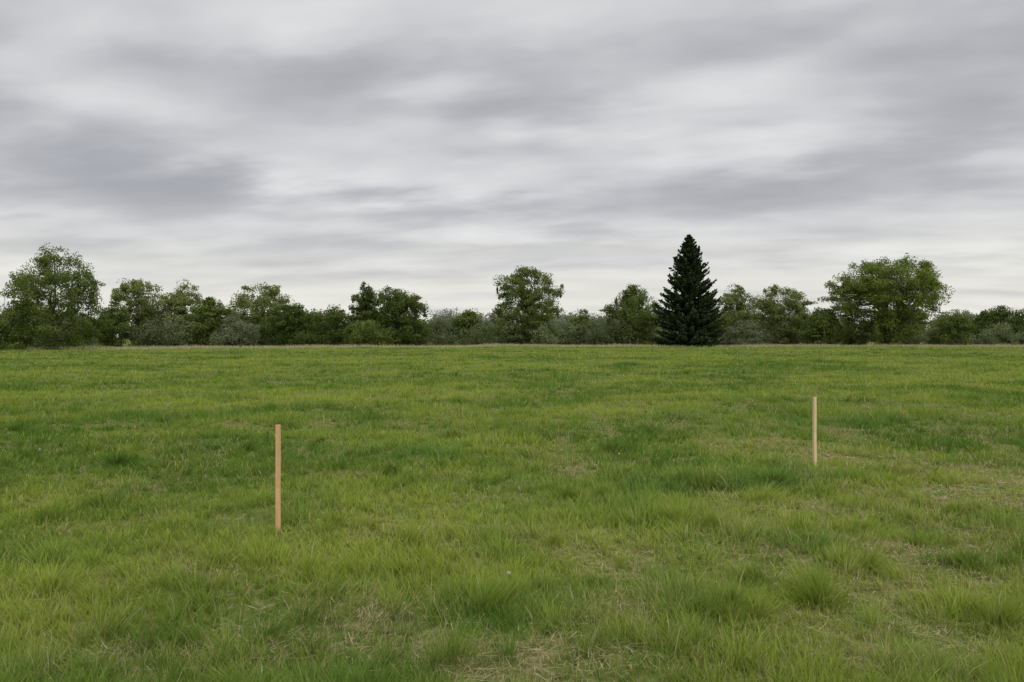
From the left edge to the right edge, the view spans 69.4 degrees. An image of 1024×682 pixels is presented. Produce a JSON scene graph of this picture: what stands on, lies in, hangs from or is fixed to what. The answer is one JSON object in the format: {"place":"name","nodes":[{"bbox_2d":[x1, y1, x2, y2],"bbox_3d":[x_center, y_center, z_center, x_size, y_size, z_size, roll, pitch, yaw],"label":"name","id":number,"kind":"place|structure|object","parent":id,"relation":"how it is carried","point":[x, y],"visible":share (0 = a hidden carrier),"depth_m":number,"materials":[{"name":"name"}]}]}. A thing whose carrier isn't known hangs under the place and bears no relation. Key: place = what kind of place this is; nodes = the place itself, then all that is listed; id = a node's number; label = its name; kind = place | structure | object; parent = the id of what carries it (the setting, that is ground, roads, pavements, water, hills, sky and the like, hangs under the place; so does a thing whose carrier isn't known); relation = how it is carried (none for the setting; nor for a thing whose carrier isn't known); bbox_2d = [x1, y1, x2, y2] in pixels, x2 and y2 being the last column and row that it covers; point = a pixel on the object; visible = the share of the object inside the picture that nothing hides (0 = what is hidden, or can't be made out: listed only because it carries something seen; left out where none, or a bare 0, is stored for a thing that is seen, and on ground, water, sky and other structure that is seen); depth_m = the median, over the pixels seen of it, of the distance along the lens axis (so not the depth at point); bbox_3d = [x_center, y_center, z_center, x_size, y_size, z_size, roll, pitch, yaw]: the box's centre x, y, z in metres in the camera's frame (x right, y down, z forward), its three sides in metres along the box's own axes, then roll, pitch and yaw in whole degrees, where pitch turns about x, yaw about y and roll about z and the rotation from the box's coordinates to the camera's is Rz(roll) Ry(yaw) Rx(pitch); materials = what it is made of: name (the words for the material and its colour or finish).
{"place":"outdoors","nodes":[
{"label":"outdoors","id":0,"kind":"place"},
{"bbox_2d":[0,337,1023,681],"bbox_3d":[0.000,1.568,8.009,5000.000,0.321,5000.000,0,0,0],"label":"meadow ground","id":1,"kind":"structure","parent":0,"point":[248,611],"depth_m":6.67,"materials":[{"name":"green plant"}]},
{"bbox_2d":[0,321,29,349],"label":"shrub","id":2,"kind":"object","parent":1,"relation":"on","point":[5,336],"visible":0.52,"depth_m":89.33,"materials":[{"name":"green plant"}]},
{"bbox_2d":[0,300,56,347],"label":"deciduous tree","id":3,"kind":"object","parent":1,"relation":"on","point":[30,334],"visible":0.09,"depth_m":102.78,"materials":[{"name":"green plant"}]},
{"bbox_2d":[0,243,114,349],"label":"cottonwood tree","id":4,"kind":"object","parent":1,"relation":"on","point":[28,290],"visible":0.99,"depth_m":90.65,"materials":[{"name":"green plant"}]},
{"bbox_2d":[90,305,137,346],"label":"shrub","id":5,"kind":"object","parent":1,"relation":"on","point":[108,339],"visible":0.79,"depth_m":109.44,"materials":[{"name":"green plant"}]},
{"bbox_2d":[108,278,175,341],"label":"deciduous tree","id":6,"kind":"object","parent":1,"relation":"on","point":[142,310],"visible":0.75,"depth_m":122.97,"materials":[{"name":"green plant"}]},
{"bbox_2d":[160,279,212,345],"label":"deciduous tree","id":7,"kind":"object","parent":1,"relation":"on","point":[178,307],"visible":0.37,"depth_m":126.52,"materials":[{"name":"green plant"}]},
{"bbox_2d":[181,296,237,345],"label":"deciduous tree","id":8,"kind":"object","parent":1,"relation":"on","point":[209,305],"visible":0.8,"depth_m":118.22,"materials":[{"name":"green plant"}]},
{"bbox_2d":[209,314,260,346],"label":"shrub","id":9,"kind":"object","parent":1,"relation":"on","point":[235,331],"visible":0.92,"depth_m":113.70,"materials":[{"name":"green plant"}]},
{"bbox_2d":[227,282,297,342],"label":"deciduous tree","id":10,"kind":"object","parent":1,"relation":"on","point":[263,300],"visible":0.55,"depth_m":134.87,"materials":[{"name":"green plant"}]},
{"bbox_2d":[275,425,280,530],"bbox_3d":[-1.898,1.233,5.997,0.041,1.105,0.041,0,0,-24],"label":"wooden stake","id":11,"kind":"object","parent":1,"relation":"on","point":[278,476],"visible":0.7,"depth_m":5.98,"materials":[{"name":"brown wood"}]},
{"bbox_2d":[257,302,331,345],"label":"deciduous tree","id":12,"kind":"object","parent":1,"relation":"on","point":[295,322],"visible":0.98,"depth_m":120.22,"materials":[{"name":"green plant"}]},
{"bbox_2d":[308,304,355,344],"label":"deciduous tree","id":13,"kind":"object","parent":1,"relation":"on","point":[334,318],"visible":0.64,"depth_m":129.46,"materials":[{"name":"green plant"}]},
{"bbox_2d":[345,281,383,340],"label":"deciduous tree","id":14,"kind":"object","parent":1,"relation":"on","point":[367,293],"visible":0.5,"depth_m":124.80,"materials":[{"name":"green plant"}]},
{"bbox_2d":[342,319,395,345],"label":"shrub","id":15,"kind":"object","parent":1,"relation":"on","point":[363,334],"visible":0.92,"depth_m":115.30,"materials":[{"name":"green plant"}]},
{"bbox_2d":[356,285,430,345],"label":"deciduous tree","id":16,"kind":"object","parent":1,"relation":"on","point":[398,304],"visible":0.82,"depth_m":125.56,"materials":[{"name":"green plant"}]},
{"bbox_2d":[431,316,457,344],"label":"shrub","id":17,"kind":"object","parent":1,"relation":"on","point":[443,322],"visible":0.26,"depth_m":147.42,"materials":[{"name":"green plant"}]},
{"bbox_2d":[447,309,494,344],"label":"deciduous tree","id":18,"kind":"object","parent":1,"relation":"on","point":[462,321],"visible":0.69,"depth_m":148.72,"materials":[{"name":"green plant"}]},
{"bbox_2d":[0,306,1014,343],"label":"distant trees","id":19,"kind":"object","parent":1,"relation":"on","point":[563,319],"visible":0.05,"depth_m":198.65,"materials":[{"name":"green plant"}]},
{"bbox_2d":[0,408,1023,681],"bbox_3d":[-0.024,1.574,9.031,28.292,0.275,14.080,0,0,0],"label":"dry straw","id":20,"kind":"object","parent":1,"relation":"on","point":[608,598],"visible":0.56,"depth_m":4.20,"materials":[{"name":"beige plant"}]},
{"bbox_2d":[4,343,1023,349],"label":"tall grass","id":21,"kind":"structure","parent":1,"relation":"on","point":[457,346],"depth_m":110.89,"materials":[{"name":"green plant"}]},
{"bbox_2d":[27,316,1023,346],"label":"shrub thicket","id":22,"kind":"object","parent":1,"relation":"on","point":[164,335],"visible":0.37,"depth_m":133.95,"materials":[{"name":"green plant"}]},
{"bbox_2d":[493,265,564,344],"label":"deciduous tree","id":23,"kind":"object","parent":1,"relation":"on","point":[528,307],"visible":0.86,"depth_m":137.80,"materials":[{"name":"green plant"}]},
{"bbox_2d":[565,309,600,343],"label":"shrub","id":24,"kind":"object","parent":1,"relation":"on","point":[578,319],"visible":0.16,"depth_m":144.29,"materials":[{"name":"green plant"}]},
{"bbox_2d":[599,283,661,344],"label":"deciduous tree","id":25,"kind":"object","parent":1,"relation":"on","point":[632,300],"visible":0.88,"depth_m":136.02,"materials":[{"name":"green plant"}]},
{"bbox_2d":[652,234,726,346],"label":"spruce tree","id":26,"kind":"object","parent":1,"relation":"on","point":[689,317],"visible":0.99,"depth_m":117.05,"materials":[{"name":"green plant"}]},
{"bbox_2d":[710,284,764,344],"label":"deciduous tree","id":27,"kind":"object","parent":1,"relation":"on","point":[733,299],"visible":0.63,"depth_m":139.33,"materials":[{"name":"green plant"}]},
{"bbox_2d":[716,317,764,345],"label":"shrub","id":28,"kind":"object","parent":1,"relation":"on","point":[732,338],"visible":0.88,"depth_m":123.14,"materials":[{"name":"green plant"}]},
{"bbox_2d":[742,283,817,344],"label":"deciduous tree","id":29,"kind":"object","parent":1,"relation":"on","point":[766,306],"visible":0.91,"depth_m":138.60,"materials":[{"name":"green plant"}]},
{"bbox_2d":[812,397,816,465],"bbox_3d":[3.870,1.241,9.456,0.041,1.050,0.042,0,0,-18],"label":"wooden stake","id":30,"kind":"object","parent":1,"relation":"on","point":[814,425],"visible":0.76,"depth_m":9.44,"materials":[{"name":"brown wood"}]},
{"bbox_2d":[800,307,849,345],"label":"shrub","id":31,"kind":"object","parent":1,"relation":"on","point":[820,327],"visible":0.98,"depth_m":129.65,"materials":[{"name":"green plant"}]},
{"bbox_2d":[817,253,953,345],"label":"willow tree","id":32,"kind":"object","parent":1,"relation":"on","point":[877,293],"visible":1,"depth_m":124.50,"materials":[{"name":"green plant"}]},
{"bbox_2d":[925,309,977,344],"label":"shrub","id":33,"kind":"object","parent":1,"relation":"on","point":[951,323],"visible":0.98,"depth_m":136.74,"materials":[{"name":"green plant"}]},
{"bbox_2d":[961,305,1023,344],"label":"deciduous tree","id":34,"kind":"object","parent":1,"relation":"on","point":[994,316],"visible":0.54,"depth_m":148.16,"materials":[{"name":"green plant"}]},
{"bbox_2d":[0,0,1023,335],"label":"sky","id":35,"kind":"structure","parent":0,"point":[433,150],"materials":[{"name":"grey"}]}
]}

